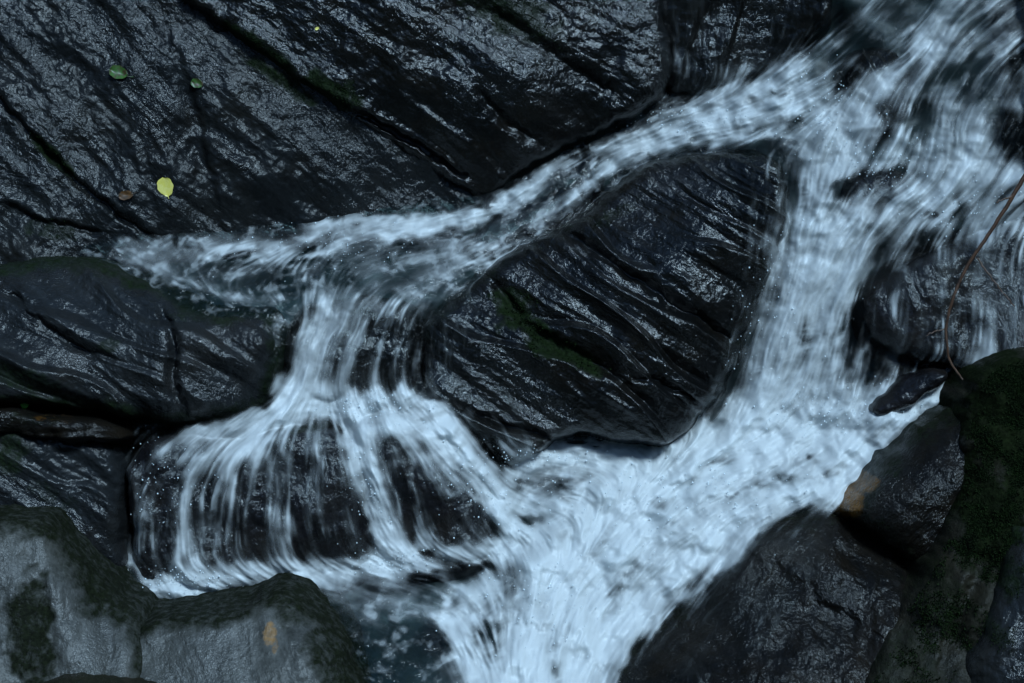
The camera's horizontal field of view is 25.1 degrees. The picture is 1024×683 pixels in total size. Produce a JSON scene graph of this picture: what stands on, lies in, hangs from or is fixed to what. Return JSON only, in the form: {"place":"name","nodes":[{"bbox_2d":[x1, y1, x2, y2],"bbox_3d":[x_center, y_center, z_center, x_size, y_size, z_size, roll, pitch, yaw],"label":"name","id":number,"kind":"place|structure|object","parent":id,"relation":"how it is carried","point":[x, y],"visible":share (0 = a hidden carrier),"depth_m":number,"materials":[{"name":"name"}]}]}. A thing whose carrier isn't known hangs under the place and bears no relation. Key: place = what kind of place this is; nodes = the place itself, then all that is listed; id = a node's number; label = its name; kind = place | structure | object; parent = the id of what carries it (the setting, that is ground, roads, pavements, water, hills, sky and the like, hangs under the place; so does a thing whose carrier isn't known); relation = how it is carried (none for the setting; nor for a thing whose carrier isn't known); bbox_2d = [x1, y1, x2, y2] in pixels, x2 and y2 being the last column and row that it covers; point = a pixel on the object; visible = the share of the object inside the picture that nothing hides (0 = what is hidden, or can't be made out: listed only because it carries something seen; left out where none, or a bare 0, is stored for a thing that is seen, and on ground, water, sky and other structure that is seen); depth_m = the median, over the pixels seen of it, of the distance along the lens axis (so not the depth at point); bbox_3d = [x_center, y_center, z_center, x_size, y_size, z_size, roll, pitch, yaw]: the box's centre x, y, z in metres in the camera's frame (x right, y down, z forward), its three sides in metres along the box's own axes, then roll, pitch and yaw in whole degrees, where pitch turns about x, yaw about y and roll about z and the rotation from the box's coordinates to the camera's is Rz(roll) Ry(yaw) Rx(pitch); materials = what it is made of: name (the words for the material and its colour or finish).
{"place":"outdoors","nodes":[
{"label":"outdoors","id":0,"kind":"place"},
{"bbox_2d":[122,0,1023,682],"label":"water","id":1,"kind":"structure","parent":0,"point":[822,262],"depth_m":8.76,"materials":[{"name":"white liquid"}]},
{"bbox_2d":[130,53,1023,667],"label":"spray","id":2,"kind":"object","parent":1,"relation":"on","point":[590,447],"visible":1,"depth_m":8.75,"materials":[{"name":"white liquid"}]},
{"bbox_2d":[148,0,1023,682],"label":"streambed","id":3,"kind":"structure","parent":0,"point":[404,642],"depth_m":9.04,"materials":[{"name":"white liquid"}]},
{"bbox_2d":[43,672,156,682],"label":"stone","id":4,"kind":"object","parent":3,"relation":"on","point":[81,677],"visible":0.21,"depth_m":8.10,"materials":[{"name":"grey stone"}]},
{"bbox_2d":[284,295,423,394],"bbox_3d":[-0.612,0.044,9.230,0.660,0.833,0.966,0,35,0],"label":"boulder","id":5,"kind":"object","parent":3,"relation":"on","point":[394,333],"visible":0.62,"depth_m":8.77,"materials":[{"name":"black stone"}]},
{"bbox_2d":[376,436,498,583],"bbox_3d":[-0.321,0.611,9.270,0.740,1.213,1.200,0,35,0],"label":"boulder","id":6,"kind":"object","parent":3,"relation":"on","point":[445,520],"visible":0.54,"depth_m":8.68,"materials":[{"name":"black stone"}]},
{"bbox_2d":[464,175,604,252],"bbox_3d":[0.090,-0.523,9.488,0.675,0.563,0.817,0,35,0],"label":"rock slab","id":7,"kind":"object","parent":3,"relation":"on","point":[510,226],"visible":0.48,"depth_m":9.15,"materials":[{"name":"black stone"}]},
{"bbox_2d":[420,147,789,467],"bbox_3d":[0.354,-0.137,9.427,1.609,1.493,1.748,0,35,0],"label":"boulder","id":8,"kind":"object","parent":3,"relation":"on","point":[611,309],"visible":0.81,"depth_m":8.80,"materials":[{"name":"black stone"}]},
{"bbox_2d":[833,47,912,135],"bbox_3d":[1.430,-0.995,9.444,0.415,0.740,0.968,0,35,0],"label":"boulder","id":9,"kind":"object","parent":3,"relation":"on","point":[854,68],"visible":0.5,"depth_m":8.97,"materials":[{"name":"black stone"}]},
{"bbox_2d":[841,165,907,211],"bbox_3d":[1.421,-0.625,9.361,0.370,0.589,0.970,0,35,0],"label":"boulder","id":10,"kind":"object","parent":3,"relation":"on","point":[854,184],"visible":0.43,"depth_m":8.88,"materials":[{"name":"black stone"}]},
{"bbox_2d":[868,364,947,414],"bbox_3d":[1.515,0.179,9.120,0.415,0.546,0.703,0,35,0],"label":"stone","id":11,"kind":"object","parent":3,"relation":"on","point":[911,385],"visible":0.49,"depth_m":8.76,"materials":[{"name":"black stone"}]},
{"bbox_2d":[851,213,1023,368],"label":"boulder","id":12,"kind":"object","parent":3,"relation":"on","point":[923,280],"visible":0.67,"depth_m":8.74,"materials":[{"name":"black stone"}]},
{"bbox_2d":[1001,0,1023,185],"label":"rock wall","id":13,"kind":"structure","parent":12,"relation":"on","point":[1012,134],"depth_m":8.86,"materials":[{"name":"black stone"}]},
{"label":"ground","id":14,"kind":"structure","parent":0,"visible":0},
{"bbox_2d":[0,432,134,565],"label":"rock slab","id":15,"kind":"object","parent":14,"relation":"on","point":[84,487],"visible":0.45,"depth_m":8.63,"materials":[{"name":"black stone"}]},
{"bbox_2d":[0,405,151,447],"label":"rock ledge","id":16,"kind":"object","parent":15,"relation":"on","point":[71,427],"visible":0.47,"depth_m":8.59,"materials":[{"name":"black stone"}]},
{"bbox_2d":[20,403,28,407],"bbox_3d":[-1.824,0.236,8.651,0.045,0.018,0.022,-19,39,-25],"label":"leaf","id":17,"kind":"object","parent":16,"relation":"on","point":[24,405],"visible":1,"depth_m":8.65,"materials":[{"name":"green plant"}]},
{"bbox_2d":[0,504,161,682],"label":"boulder","id":18,"kind":"object","parent":14,"relation":"on","point":[73,599],"visible":0.81,"depth_m":8.24,"materials":[{"name":"stone"}]},
{"bbox_2d":[0,256,288,428],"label":"boulder","id":19,"kind":"object","parent":14,"relation":"on","point":[95,334],"visible":0.82,"depth_m":8.64,"materials":[{"name":"black stone"}]},
{"bbox_2d":[0,0,490,268],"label":"rock slab","id":20,"kind":"object","parent":14,"relation":"on","point":[242,140],"visible":0.83,"depth_m":9.06,"materials":[{"name":"stone"}]},
{"bbox_2d":[109,65,129,78],"bbox_3d":[-1.531,-1.056,9.025,0.094,0.041,0.044,0,35,0],"label":"leaf","id":21,"kind":"object","parent":20,"relation":"on","point":[117,72],"visible":1,"depth_m":9.03,"materials":[{"name":"green plant"}]},
{"bbox_2d":[118,190,135,199],"bbox_3d":[-1.501,-0.571,8.992,0.071,0.032,0.023,0,35,0],"label":"leaf","id":22,"kind":"object","parent":20,"relation":"on","point":[125,195],"visible":1,"depth_m":8.99,"materials":[{"name":"brown plant"}]},
{"bbox_2d":[157,177,172,198],"bbox_3d":[-1.355,-0.593,9.031,0.071,0.097,0.038,17,38,22],"label":"leaf","id":23,"kind":"object","parent":20,"relation":"on","point":[165,186],"visible":1,"depth_m":9.03,"materials":[{"name":"yellow plant"}]},
{"bbox_2d":[191,78,202,87],"bbox_3d":[-1.237,-1.015,9.042,0.049,0.032,0.023,0,35,0],"label":"leaf","id":24,"kind":"object","parent":20,"relation":"on","point":[196,83],"visible":1,"depth_m":9.04,"materials":[{"name":"green plant"}]},
{"bbox_2d":[183,0,672,203],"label":"rock slab","id":25,"kind":"object","parent":20,"relation":"on","point":[491,101],"visible":0.87,"depth_m":9.02,"materials":[{"name":"black stone"}]},
{"bbox_2d":[126,418,374,593],"bbox_3d":[-0.984,0.673,9.260,1.135,1.251,1.196,0,35,0],"label":"boulder","id":26,"kind":"object","parent":14,"relation":"on","point":[325,519],"visible":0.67,"depth_m":8.65,"materials":[{"name":"black stone"}]},
{"bbox_2d":[140,572,371,682],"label":"boulder","id":27,"kind":"object","parent":14,"relation":"on","point":[286,627],"visible":0.87,"depth_m":8.28,"materials":[{"name":"stone"}]},
{"bbox_2d":[663,0,831,106],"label":"rock wall","id":28,"kind":"structure","parent":14,"relation":"on","point":[712,41],"depth_m":9.10,"materials":[{"name":"black stone"}]},
{"bbox_2d":[617,504,906,682],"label":"boulder","id":29,"kind":"object","parent":14,"relation":"on","point":[817,597],"visible":0.69,"depth_m":8.44,"materials":[{"name":"black stone"}]},
{"bbox_2d":[864,347,1023,682],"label":"rock spur","id":30,"kind":"structure","parent":14,"relation":"on","point":[934,634],"depth_m":8.27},
{"bbox_2d":[831,404,963,560],"bbox_3d":[1.498,0.500,8.999,0.652,0.886,1.254,0,35,0],"label":"boulder","id":31,"kind":"object","parent":30,"relation":"on","point":[901,493],"visible":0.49,"depth_m":8.47,"materials":[{"name":"black stone"}]},
{"bbox_2d":[926,174,1023,379],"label":"twig","id":32,"kind":"object","parent":30,"relation":"attached to","point":[1004,209],"visible":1,"depth_m":8.57,"materials":[{"name":"brown wood"}]},
{"bbox_2d":[965,526,1023,682],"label":"boulder","id":33,"kind":"object","parent":30,"relation":"on","point":[995,654],"visible":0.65,"depth_m":8.06,"materials":[{"name":"black stone"}]}
]}

